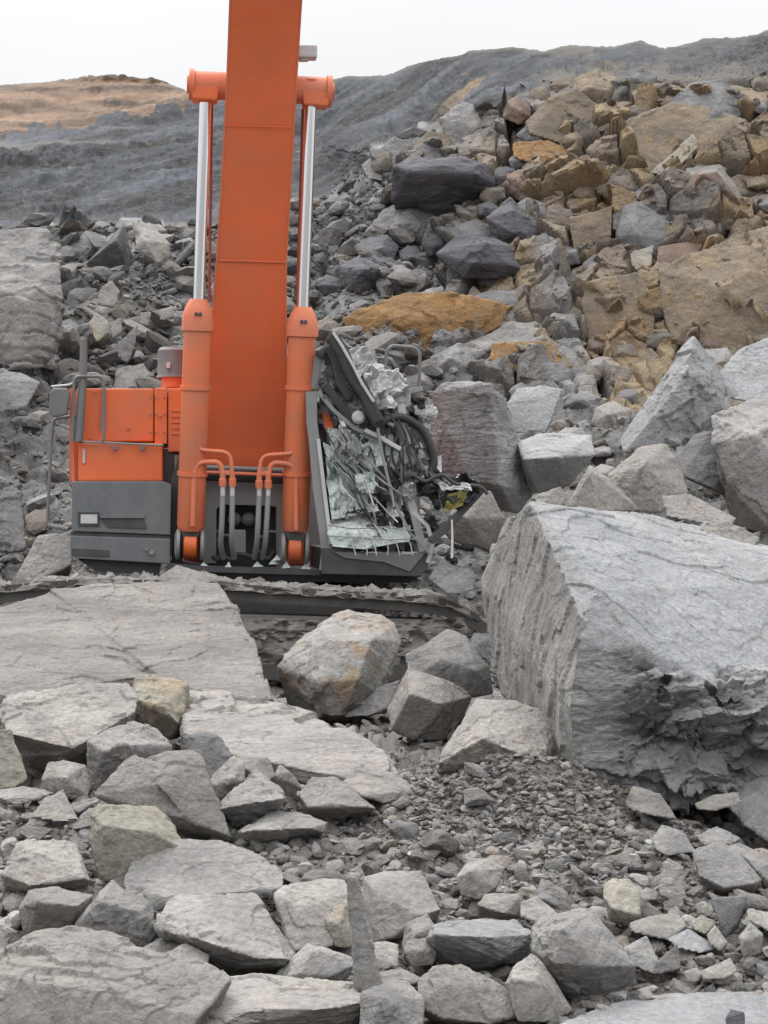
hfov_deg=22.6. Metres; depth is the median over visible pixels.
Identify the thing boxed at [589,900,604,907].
stone
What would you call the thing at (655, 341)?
boulder
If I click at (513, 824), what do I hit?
stone
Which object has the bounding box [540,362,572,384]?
boulder
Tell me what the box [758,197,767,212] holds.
boulder
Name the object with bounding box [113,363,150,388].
boulder
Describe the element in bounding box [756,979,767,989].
stone
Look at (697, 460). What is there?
boulder
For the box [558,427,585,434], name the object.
boulder
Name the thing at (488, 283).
boulder
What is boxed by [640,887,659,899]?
boulder
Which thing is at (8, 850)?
stone
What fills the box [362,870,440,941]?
boulder
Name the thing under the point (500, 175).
boulder
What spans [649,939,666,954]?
stone
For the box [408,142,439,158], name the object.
boulder
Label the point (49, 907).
boulder
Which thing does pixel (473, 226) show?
boulder
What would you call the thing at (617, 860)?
stone
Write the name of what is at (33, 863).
boulder
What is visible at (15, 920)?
stone
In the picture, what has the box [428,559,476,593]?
boulder
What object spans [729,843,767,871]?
boulder
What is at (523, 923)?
stone
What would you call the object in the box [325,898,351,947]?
boulder
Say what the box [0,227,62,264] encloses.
boulder
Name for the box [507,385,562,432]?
boulder
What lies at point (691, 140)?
boulder
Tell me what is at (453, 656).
boulder
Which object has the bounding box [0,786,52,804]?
boulder
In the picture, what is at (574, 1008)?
stone
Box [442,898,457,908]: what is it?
boulder
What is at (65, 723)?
boulder
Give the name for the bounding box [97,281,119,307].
boulder
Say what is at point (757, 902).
stone
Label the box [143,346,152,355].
boulder
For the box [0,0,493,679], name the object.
excavator
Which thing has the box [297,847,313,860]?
stone
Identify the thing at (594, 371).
boulder
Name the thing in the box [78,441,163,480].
lower door
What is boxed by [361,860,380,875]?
stone
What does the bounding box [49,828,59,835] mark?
stone
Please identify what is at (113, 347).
boulder
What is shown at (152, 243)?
boulder
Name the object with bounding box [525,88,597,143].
boulder
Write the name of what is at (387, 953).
boulder
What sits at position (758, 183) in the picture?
boulder
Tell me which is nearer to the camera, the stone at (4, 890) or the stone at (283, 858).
the stone at (4, 890)
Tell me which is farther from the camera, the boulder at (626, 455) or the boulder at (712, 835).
the boulder at (626, 455)
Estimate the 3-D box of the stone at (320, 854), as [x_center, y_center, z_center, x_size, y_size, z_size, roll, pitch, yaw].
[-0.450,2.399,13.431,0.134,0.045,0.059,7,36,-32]
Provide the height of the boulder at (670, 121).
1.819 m
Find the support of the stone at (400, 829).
on the ground
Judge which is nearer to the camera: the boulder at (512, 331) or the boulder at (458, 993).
the boulder at (458, 993)
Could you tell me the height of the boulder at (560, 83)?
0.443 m
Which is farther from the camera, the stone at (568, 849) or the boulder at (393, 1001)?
the stone at (568, 849)
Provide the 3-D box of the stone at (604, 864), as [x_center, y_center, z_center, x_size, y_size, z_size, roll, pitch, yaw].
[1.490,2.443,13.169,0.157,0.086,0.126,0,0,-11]
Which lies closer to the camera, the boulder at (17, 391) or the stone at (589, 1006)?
the stone at (589, 1006)
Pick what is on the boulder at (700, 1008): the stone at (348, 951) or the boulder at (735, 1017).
the boulder at (735, 1017)
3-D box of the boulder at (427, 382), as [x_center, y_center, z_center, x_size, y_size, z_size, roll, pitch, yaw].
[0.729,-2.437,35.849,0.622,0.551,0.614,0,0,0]
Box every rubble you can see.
[0,70,767,415]
[0,411,760,755]
[0,751,767,1023]
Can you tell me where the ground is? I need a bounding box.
[0,408,767,1023]
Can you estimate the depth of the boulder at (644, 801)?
13.99 m
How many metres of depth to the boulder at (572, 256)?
39.13 m
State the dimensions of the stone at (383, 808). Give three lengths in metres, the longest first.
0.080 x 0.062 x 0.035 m
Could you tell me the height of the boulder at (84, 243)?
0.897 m
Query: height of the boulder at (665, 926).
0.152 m
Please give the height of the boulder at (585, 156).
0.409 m
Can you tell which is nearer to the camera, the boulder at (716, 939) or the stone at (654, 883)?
the boulder at (716, 939)
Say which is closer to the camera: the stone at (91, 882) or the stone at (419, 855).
the stone at (91, 882)
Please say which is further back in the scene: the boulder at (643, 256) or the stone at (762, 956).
the boulder at (643, 256)
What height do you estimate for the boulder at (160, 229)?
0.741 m
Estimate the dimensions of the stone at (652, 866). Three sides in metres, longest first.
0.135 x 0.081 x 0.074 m
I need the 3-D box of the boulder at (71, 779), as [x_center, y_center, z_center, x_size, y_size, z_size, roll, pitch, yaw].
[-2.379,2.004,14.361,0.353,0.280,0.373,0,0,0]
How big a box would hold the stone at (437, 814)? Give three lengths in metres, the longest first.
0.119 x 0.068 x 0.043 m
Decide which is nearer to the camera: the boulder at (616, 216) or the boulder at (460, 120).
the boulder at (616, 216)
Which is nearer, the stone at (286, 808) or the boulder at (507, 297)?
the stone at (286, 808)
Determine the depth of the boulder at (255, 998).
10.88 m
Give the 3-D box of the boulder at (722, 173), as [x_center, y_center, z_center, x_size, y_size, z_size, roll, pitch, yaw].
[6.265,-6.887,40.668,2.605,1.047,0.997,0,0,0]
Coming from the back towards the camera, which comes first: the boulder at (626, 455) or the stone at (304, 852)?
the boulder at (626, 455)
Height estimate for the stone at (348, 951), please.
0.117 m
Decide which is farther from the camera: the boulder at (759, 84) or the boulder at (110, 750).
the boulder at (759, 84)
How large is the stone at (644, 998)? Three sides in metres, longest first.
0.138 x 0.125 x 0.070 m
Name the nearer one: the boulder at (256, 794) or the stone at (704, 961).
the stone at (704, 961)
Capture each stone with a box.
[0,886,9,896]
[0,902,4,916]
[1,841,17,858]
[2,893,24,912]
[3,930,21,943]
[10,913,21,930]
[18,824,52,839]
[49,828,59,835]
[64,815,89,829]
[70,838,88,850]
[81,839,90,847]
[86,865,92,871]
[88,879,95,885]
[113,875,124,888]
[226,821,232,831]
[229,831,241,842]
[250,840,265,852]
[266,840,278,853]
[273,912,280,924]
[275,853,289,864]
[281,806,292,811]
[282,872,300,882]
[283,796,299,806]
[288,838,301,847]
[289,855,309,866]
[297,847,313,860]
[301,870,343,881]
[307,837,319,843]
[312,851,326,858]
[319,838,332,852]
[327,856,337,860]
[331,844,347,855]
[333,946,352,958]
[341,828,348,833]
[343,874,349,883]
[345,864,354,871]
[353,827,365,835]
[358,837,382,853]
[360,816,370,823]
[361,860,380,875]
[373,854,390,867]
[377,815,386,820]
[381,804,386,812]
[388,820,419,838]
[398,955,409,966]
[399,789,406,797]
[400,846,410,858]
[411,850,428,860]
[419,829,459,856]
[425,874,443,885]
[431,811,441,819]
[433,894,438,903]
[450,884,460,895]
[463,787,494,806]
[464,762,488,778]
[485,832,517,847]
[486,856,509,868]
[491,965,511,981]
[506,773,516,783]
[511,821,516,827]
[512,848,534,863]
[514,866,529,882]
[519,920,527,927]
[521,812,526,819]
[523,893,528,899]
[532,879,571,911]
[544,860,567,872]
[547,1014,560,1023]
[562,883,570,893]
[565,847,575,852]
[569,1006,582,1018]
[570,851,582,860]
[570,864,588,885]
[571,1011,585,1018]
[580,862,592,873]
[581,1001,603,1010]
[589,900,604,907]
[591,851,601,858]
[591,862,613,873]
[600,919,620,935]
[601,852,641,870]
[622,926,634,937]
[626,989,640,999]
[628,840,641,850]
[633,983,651,989]
[638,832,649,838]
[638,997,654,1000]
[640,902,661,918]
[643,862,658,871]
[645,855,658,863]
[648,874,660,888]
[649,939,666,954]
[657,860,662,870]
[663,896,689,914]
[669,978,693,993]
[684,868,691,877]
[692,955,715,967]
[700,982,711,989]
[716,949,725,955]
[719,986,732,990]
[723,952,742,962]
[725,936,739,947]
[728,974,739,990]
[737,893,767,911]
[738,835,749,840]
[738,983,757,991]
[743,956,758,970]
[756,963,767,978]
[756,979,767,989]
[758,865,767,888]
[758,952,767,958]
[759,891,767,898]
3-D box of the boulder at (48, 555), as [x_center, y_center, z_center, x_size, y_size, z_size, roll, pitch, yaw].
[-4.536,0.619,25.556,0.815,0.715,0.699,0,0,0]
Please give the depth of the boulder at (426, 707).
16.49 m
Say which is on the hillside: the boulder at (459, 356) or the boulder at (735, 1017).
the boulder at (459, 356)
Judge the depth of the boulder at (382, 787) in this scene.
14.30 m
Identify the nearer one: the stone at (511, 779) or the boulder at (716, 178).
the stone at (511, 779)
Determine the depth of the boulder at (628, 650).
14.84 m
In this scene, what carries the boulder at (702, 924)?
on the ground
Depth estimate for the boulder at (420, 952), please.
11.68 m
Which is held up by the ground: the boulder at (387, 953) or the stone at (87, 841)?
the stone at (87, 841)
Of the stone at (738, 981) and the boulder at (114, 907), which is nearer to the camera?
the stone at (738, 981)
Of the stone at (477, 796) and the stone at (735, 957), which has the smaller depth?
the stone at (735, 957)
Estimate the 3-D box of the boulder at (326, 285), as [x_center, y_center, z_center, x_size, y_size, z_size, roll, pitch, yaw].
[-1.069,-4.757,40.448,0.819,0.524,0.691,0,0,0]
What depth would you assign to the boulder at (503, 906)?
12.35 m
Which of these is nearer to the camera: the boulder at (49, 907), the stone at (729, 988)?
the stone at (729, 988)
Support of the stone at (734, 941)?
on the rubble at (614, 817)
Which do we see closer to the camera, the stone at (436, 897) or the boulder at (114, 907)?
the boulder at (114, 907)
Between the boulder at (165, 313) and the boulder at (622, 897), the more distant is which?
the boulder at (165, 313)
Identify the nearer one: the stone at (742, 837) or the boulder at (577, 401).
the stone at (742, 837)
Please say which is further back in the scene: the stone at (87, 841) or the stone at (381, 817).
the stone at (381, 817)
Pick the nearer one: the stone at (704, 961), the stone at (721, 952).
the stone at (704, 961)
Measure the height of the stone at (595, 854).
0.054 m
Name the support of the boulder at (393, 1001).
on the ground
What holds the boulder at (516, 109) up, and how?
on the hillside
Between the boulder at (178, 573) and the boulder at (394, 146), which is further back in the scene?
the boulder at (394, 146)
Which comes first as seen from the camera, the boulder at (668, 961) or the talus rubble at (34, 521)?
the boulder at (668, 961)
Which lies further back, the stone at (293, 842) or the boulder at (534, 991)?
the stone at (293, 842)
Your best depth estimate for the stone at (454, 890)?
12.87 m
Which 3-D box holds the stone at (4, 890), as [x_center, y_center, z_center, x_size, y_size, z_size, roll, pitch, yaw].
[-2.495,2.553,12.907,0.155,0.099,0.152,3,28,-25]
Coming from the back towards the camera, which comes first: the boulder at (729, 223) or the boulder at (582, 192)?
the boulder at (582, 192)
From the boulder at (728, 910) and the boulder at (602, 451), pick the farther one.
the boulder at (602, 451)
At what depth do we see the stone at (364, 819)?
14.07 m
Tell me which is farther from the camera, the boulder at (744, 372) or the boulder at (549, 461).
the boulder at (744, 372)
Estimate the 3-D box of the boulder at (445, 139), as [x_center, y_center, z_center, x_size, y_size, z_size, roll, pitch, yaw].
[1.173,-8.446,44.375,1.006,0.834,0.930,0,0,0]
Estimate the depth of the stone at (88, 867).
13.03 m
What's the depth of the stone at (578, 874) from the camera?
12.96 m
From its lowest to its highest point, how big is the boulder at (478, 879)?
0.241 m
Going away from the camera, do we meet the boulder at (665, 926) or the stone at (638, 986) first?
the stone at (638, 986)
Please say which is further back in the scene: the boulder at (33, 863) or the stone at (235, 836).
the stone at (235, 836)
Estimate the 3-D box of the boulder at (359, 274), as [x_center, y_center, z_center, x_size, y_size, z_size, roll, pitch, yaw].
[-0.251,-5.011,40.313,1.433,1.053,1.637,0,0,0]
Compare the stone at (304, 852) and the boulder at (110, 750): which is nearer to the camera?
the stone at (304, 852)
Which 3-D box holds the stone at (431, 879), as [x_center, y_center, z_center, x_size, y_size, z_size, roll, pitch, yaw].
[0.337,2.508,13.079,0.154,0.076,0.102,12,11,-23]
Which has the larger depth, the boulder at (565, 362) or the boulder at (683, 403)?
the boulder at (565, 362)
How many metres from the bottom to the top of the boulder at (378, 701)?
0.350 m
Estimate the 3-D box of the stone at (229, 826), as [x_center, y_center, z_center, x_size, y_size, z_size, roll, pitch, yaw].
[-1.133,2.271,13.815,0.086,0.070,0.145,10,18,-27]
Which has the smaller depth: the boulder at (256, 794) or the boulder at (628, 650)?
the boulder at (256, 794)
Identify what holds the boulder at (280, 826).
on the ground
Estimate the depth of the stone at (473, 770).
14.20 m
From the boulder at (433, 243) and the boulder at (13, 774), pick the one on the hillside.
the boulder at (433, 243)
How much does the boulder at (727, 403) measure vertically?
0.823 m
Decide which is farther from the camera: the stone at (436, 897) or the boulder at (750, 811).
the boulder at (750, 811)
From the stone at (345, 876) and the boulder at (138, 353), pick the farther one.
the boulder at (138, 353)
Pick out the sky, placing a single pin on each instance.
(41, 41)
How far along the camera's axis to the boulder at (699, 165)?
40.97 m
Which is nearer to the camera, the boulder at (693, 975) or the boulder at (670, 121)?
the boulder at (693, 975)
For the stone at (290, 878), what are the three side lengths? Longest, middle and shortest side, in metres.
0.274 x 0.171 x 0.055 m
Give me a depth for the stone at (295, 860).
13.25 m
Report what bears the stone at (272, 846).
on the ground
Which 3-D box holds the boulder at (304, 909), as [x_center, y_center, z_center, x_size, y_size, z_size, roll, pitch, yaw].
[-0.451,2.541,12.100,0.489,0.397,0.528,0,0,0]
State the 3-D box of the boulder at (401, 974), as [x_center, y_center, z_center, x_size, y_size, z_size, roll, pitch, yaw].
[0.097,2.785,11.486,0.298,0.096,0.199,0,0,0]
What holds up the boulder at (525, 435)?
on the ground
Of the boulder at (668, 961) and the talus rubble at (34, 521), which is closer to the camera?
the boulder at (668, 961)
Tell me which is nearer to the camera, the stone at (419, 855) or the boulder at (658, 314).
the stone at (419, 855)
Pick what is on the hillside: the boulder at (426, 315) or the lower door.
the boulder at (426, 315)
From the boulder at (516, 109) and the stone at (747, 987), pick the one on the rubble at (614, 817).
the stone at (747, 987)
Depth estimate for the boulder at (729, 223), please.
39.74 m
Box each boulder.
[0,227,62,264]
[0,262,64,369]
[0,368,40,411]
[0,477,26,553]
[0,581,272,728]
[0,681,138,773]
[0,728,27,788]
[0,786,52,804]
[0,838,89,892]
[0,925,231,1023]
[15,532,71,578]
[19,886,92,935]
[32,790,78,820]
[41,760,90,798]
[61,319,78,326]
[70,231,106,258]
[70,797,101,812]
[73,880,156,946]
[79,808,93,819]
[83,299,116,315]
[86,721,171,789]
[87,224,132,267]
[88,312,109,340]
[89,804,180,881]
[94,750,231,839]
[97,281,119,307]
[106,344,116,350]
[109,318,121,337]
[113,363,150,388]
[116,326,137,361]
[118,217,166,233]
[124,839,283,908]
[127,268,138,277]
[130,350,144,360]
[132,221,169,263]
[132,674,189,739]
[140,312,150,325]
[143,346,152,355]
[144,938,179,952]
[154,892,295,974]
[155,565,208,581]
[157,306,173,319]
[165,942,209,962]
[166,311,183,340]
[175,237,192,252]
[180,686,397,784]
[185,732,231,778]
[201,973,360,1023]
[211,755,244,801]
[220,770,285,829]
[237,755,274,779]
[238,810,327,843]
[274,765,302,800]
[274,878,346,950]
[275,943,352,980]
[277,609,400,715]
[297,776,375,820]
[314,275,343,296]
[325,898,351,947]
[338,250,400,294]
[342,291,511,360]
[343,768,412,802]
[344,680,399,717]
[354,235,398,259]
[359,979,424,1023]
[362,137,413,180]
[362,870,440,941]
[370,205,437,244]
[374,941,398,969]
[376,265,410,295]
[380,968,419,985]
[387,667,471,741]
[391,156,496,215]
[400,245,420,261]
[402,914,433,948]
[403,938,436,965]
[405,629,492,697]
[407,372,434,392]
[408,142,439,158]
[413,131,454,148]
[417,964,516,1023]
[420,491,503,550]
[421,266,433,277]
[422,230,445,256]
[423,214,441,238]
[426,918,531,971]
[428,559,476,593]
[430,343,479,373]
[430,381,532,512]
[436,233,521,278]
[436,698,555,774]
[439,102,481,143]
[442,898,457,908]
[446,269,456,280]
[453,218,490,233]
[456,858,504,899]
[464,321,544,358]
[470,633,490,663]
[475,289,528,328]
[477,200,497,216]
[477,279,496,287]
[477,893,522,919]
[479,187,505,203]
[481,502,767,817]
[485,358,500,366]
[486,197,539,242]
[488,341,562,372]
[494,166,515,184]
[503,96,530,124]
[505,953,571,1021]
[506,169,533,201]
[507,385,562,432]
[509,156,526,169]
[509,382,527,396]
[512,140,567,164]
[516,126,544,141]
[517,197,546,218]
[517,432,594,492]
[518,431,541,439]
[520,896,556,921]
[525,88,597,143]
[529,88,549,100]
[530,907,635,999]
[534,487,565,504]
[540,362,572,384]
[546,206,572,231]
[549,302,582,322]
[550,77,572,90]
[555,238,570,279]
[558,357,573,368]
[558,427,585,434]
[561,992,767,1023]
[562,132,583,147]
[562,491,573,505]
[563,393,601,409]
[564,245,580,265]
[566,465,639,512]
[568,206,612,254]
[572,186,597,198]
[574,70,618,102]
[574,364,601,384]
[580,154,589,159]
[581,272,654,339]
[582,254,598,271]
[586,102,746,170]
[587,337,610,353]
[588,356,603,378]
[591,401,631,427]
[594,446,610,456]
[596,464,614,475]
[597,165,639,199]
[603,878,640,926]
[607,444,687,513]
[610,367,632,386]
[612,213,620,229]
[612,344,638,357]
[616,201,668,259]
[617,389,639,403]
[619,336,724,452]
[622,450,632,457]
[624,936,657,973]
[625,66,656,85]
[625,786,675,818]
[627,105,647,118]
[629,912,686,939]
[630,245,653,271]
[631,83,680,101]
[635,164,740,199]
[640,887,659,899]
[645,331,674,348]
[650,261,669,271]
[652,134,697,173]
[652,825,693,854]
[654,311,663,318]
[654,944,680,973]
[657,242,702,263]
[658,226,767,349]
[659,95,671,106]
[659,858,685,899]
[661,493,735,523]
[666,79,740,119]
[667,929,715,952]
[677,431,725,496]
[684,171,740,204]
[684,968,701,982]
[691,915,716,933]
[692,164,709,167]
[693,841,760,895]
[695,792,741,810]
[695,826,739,844]
[696,901,713,915]
[699,337,719,348]
[699,520,759,544]
[700,958,736,979]
[705,348,733,365]
[706,925,727,950]
[710,896,746,936]
[711,392,767,532]
[720,338,767,400]
[721,215,735,230]
[723,397,732,409]
[725,1009,744,1023]
[729,775,767,841]
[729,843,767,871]
[730,85,767,105]
[738,923,762,957]
[746,177,767,190]
[747,909,767,930]
[751,76,767,91]
[752,331,767,342]
[754,100,767,113]
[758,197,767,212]
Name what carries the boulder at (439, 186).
on the hillside
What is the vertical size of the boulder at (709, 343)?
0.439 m
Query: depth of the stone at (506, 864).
13.22 m
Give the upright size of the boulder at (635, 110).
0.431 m
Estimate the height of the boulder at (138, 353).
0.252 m
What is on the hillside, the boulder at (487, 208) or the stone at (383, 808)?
the boulder at (487, 208)
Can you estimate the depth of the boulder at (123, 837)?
12.86 m
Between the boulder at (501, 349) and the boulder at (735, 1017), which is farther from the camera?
the boulder at (501, 349)
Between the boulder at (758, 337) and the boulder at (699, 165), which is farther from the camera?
the boulder at (699, 165)
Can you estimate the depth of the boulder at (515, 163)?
41.57 m
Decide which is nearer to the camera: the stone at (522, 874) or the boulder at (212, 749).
the stone at (522, 874)
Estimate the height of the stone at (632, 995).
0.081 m
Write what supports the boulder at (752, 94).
on the hillside
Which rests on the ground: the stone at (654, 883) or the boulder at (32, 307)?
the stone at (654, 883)
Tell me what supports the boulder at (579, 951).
on the ground
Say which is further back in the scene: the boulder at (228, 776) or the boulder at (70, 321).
the boulder at (70, 321)
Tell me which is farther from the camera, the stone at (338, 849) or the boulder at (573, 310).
the boulder at (573, 310)
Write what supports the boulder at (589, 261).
on the hillside
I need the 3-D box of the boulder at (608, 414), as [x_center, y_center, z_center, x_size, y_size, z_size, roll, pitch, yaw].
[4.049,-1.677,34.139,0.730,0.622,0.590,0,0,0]
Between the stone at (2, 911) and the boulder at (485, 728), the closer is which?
the stone at (2, 911)
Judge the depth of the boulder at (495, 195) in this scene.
40.86 m
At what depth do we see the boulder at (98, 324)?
36.41 m
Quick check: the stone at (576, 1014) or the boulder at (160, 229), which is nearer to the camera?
the stone at (576, 1014)
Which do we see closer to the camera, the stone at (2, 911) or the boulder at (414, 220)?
the stone at (2, 911)
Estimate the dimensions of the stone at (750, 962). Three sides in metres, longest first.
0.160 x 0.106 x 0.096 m
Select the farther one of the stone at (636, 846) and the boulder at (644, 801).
the boulder at (644, 801)
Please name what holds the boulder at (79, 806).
on the ground
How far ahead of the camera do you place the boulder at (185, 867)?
12.60 m
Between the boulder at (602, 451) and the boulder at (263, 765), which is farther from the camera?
the boulder at (602, 451)
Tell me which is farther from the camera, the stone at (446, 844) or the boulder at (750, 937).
the stone at (446, 844)
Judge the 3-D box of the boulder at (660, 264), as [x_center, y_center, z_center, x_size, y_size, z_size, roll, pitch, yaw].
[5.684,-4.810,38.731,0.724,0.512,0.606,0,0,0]
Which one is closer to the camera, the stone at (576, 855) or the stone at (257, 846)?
the stone at (576, 855)
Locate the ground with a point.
(30, 446)
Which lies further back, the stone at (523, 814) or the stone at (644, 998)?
the stone at (523, 814)
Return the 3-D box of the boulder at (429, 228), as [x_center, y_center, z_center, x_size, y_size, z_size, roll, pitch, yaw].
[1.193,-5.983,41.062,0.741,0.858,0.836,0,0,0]
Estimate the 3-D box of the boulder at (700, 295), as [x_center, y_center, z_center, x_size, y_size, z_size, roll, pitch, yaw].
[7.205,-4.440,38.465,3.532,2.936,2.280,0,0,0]
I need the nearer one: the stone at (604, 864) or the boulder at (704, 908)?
the boulder at (704, 908)
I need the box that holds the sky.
[0,0,767,90]
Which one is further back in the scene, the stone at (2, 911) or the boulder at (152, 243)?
the boulder at (152, 243)
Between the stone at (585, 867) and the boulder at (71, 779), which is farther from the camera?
the boulder at (71, 779)
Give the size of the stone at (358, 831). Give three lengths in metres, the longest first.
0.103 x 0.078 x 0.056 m
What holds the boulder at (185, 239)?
on the hillside
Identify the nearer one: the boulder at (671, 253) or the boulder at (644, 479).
the boulder at (644, 479)
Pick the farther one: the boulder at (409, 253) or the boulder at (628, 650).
the boulder at (409, 253)
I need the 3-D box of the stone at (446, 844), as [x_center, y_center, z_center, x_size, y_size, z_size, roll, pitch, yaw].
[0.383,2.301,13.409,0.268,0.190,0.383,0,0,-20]
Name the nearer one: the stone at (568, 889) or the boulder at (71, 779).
the stone at (568, 889)
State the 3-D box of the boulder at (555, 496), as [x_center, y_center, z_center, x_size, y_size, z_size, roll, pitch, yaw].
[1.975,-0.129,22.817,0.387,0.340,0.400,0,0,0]
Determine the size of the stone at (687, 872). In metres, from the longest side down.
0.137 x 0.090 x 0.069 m
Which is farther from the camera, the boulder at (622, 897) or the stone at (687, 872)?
the stone at (687, 872)
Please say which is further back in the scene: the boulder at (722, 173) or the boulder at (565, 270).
the boulder at (722, 173)
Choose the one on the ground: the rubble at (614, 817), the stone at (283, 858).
the rubble at (614, 817)
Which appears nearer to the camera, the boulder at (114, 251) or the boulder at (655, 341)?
the boulder at (655, 341)
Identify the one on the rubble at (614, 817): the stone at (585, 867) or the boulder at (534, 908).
the boulder at (534, 908)
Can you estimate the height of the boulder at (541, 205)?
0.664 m
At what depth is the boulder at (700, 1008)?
11.07 m
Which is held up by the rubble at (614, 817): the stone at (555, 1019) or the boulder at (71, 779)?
the stone at (555, 1019)
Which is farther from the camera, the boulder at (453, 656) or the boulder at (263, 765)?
the boulder at (453, 656)
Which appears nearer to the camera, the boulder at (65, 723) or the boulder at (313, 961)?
the boulder at (313, 961)
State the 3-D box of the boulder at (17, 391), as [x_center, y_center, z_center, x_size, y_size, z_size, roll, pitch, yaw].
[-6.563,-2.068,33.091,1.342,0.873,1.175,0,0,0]
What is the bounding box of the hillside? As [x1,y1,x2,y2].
[0,30,767,417]
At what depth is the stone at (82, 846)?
13.46 m
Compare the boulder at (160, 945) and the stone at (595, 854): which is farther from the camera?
the stone at (595, 854)
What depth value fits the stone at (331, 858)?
13.27 m
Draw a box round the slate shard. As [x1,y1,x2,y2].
[347,875,382,992]
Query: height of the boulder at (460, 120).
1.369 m
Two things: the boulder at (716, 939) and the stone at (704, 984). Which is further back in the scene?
the boulder at (716, 939)
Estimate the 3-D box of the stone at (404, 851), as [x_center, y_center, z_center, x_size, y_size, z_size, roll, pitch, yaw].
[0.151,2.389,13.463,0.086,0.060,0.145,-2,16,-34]
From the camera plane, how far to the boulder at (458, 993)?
10.97 m
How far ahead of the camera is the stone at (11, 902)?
12.56 m
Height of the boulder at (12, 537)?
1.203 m
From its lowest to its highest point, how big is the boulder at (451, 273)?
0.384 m
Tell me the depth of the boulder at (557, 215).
40.13 m
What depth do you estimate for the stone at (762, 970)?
11.62 m
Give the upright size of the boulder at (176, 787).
0.633 m
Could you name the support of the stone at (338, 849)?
on the ground
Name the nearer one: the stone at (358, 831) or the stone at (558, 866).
the stone at (558, 866)
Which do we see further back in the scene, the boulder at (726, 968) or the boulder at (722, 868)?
the boulder at (722, 868)
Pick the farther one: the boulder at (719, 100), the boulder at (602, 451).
the boulder at (719, 100)
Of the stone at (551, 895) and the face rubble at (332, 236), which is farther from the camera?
the face rubble at (332, 236)
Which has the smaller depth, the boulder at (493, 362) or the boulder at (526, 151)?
the boulder at (493, 362)
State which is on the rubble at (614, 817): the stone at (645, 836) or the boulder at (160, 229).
the stone at (645, 836)
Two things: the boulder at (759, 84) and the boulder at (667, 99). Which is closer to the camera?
the boulder at (667, 99)
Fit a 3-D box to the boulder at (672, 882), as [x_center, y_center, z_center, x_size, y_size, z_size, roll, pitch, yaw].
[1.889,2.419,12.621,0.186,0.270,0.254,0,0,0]
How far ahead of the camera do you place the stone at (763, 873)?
12.77 m
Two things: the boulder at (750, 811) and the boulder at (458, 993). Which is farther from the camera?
the boulder at (750, 811)
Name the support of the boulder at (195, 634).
on the ground
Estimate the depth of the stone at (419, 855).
13.25 m
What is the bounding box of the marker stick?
[451,520,452,557]
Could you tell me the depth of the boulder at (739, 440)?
23.96 m
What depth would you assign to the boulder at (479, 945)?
11.70 m
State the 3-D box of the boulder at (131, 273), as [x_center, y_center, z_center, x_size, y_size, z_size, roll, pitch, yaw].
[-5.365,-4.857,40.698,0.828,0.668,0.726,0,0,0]
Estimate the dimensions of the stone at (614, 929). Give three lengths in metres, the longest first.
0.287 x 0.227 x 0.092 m
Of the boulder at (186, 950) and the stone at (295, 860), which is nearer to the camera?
the boulder at (186, 950)
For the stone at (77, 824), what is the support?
on the ground
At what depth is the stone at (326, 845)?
13.51 m
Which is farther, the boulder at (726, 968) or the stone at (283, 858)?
the stone at (283, 858)
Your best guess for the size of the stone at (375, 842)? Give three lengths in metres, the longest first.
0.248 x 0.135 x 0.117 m
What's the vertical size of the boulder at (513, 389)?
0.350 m
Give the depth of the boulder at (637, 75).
43.25 m
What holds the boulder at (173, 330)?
on the hillside
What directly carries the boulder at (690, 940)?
on the ground
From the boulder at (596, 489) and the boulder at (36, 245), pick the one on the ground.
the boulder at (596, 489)
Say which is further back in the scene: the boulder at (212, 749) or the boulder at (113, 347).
the boulder at (113, 347)
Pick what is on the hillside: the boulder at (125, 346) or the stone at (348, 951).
the boulder at (125, 346)
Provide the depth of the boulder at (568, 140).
41.99 m
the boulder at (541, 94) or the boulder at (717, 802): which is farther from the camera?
the boulder at (541, 94)
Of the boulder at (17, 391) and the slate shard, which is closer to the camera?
the slate shard
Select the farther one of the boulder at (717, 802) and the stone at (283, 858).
the boulder at (717, 802)
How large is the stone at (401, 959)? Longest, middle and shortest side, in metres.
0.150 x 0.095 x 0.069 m
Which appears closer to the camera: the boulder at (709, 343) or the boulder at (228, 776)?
the boulder at (228, 776)
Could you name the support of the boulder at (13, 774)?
on the ground
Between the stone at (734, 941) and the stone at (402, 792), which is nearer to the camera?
the stone at (734, 941)
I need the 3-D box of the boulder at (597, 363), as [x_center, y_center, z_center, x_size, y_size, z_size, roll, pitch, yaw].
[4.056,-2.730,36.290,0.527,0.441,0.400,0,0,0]
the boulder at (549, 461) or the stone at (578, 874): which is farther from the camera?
the boulder at (549, 461)
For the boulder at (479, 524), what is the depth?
25.10 m
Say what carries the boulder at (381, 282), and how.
on the hillside
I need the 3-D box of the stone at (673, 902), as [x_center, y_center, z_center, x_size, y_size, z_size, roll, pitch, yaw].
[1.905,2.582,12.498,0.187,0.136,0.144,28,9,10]
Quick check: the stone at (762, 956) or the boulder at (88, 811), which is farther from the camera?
the boulder at (88, 811)
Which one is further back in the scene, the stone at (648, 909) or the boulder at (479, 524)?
the boulder at (479, 524)
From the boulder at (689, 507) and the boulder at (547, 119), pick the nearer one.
the boulder at (689, 507)
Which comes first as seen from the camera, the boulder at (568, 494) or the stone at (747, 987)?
the stone at (747, 987)
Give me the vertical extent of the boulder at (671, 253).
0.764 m
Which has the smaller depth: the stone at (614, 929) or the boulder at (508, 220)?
the stone at (614, 929)
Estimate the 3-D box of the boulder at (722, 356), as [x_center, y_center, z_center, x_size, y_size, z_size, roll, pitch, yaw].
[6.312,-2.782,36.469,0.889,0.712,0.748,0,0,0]
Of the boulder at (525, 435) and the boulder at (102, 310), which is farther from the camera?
the boulder at (102, 310)

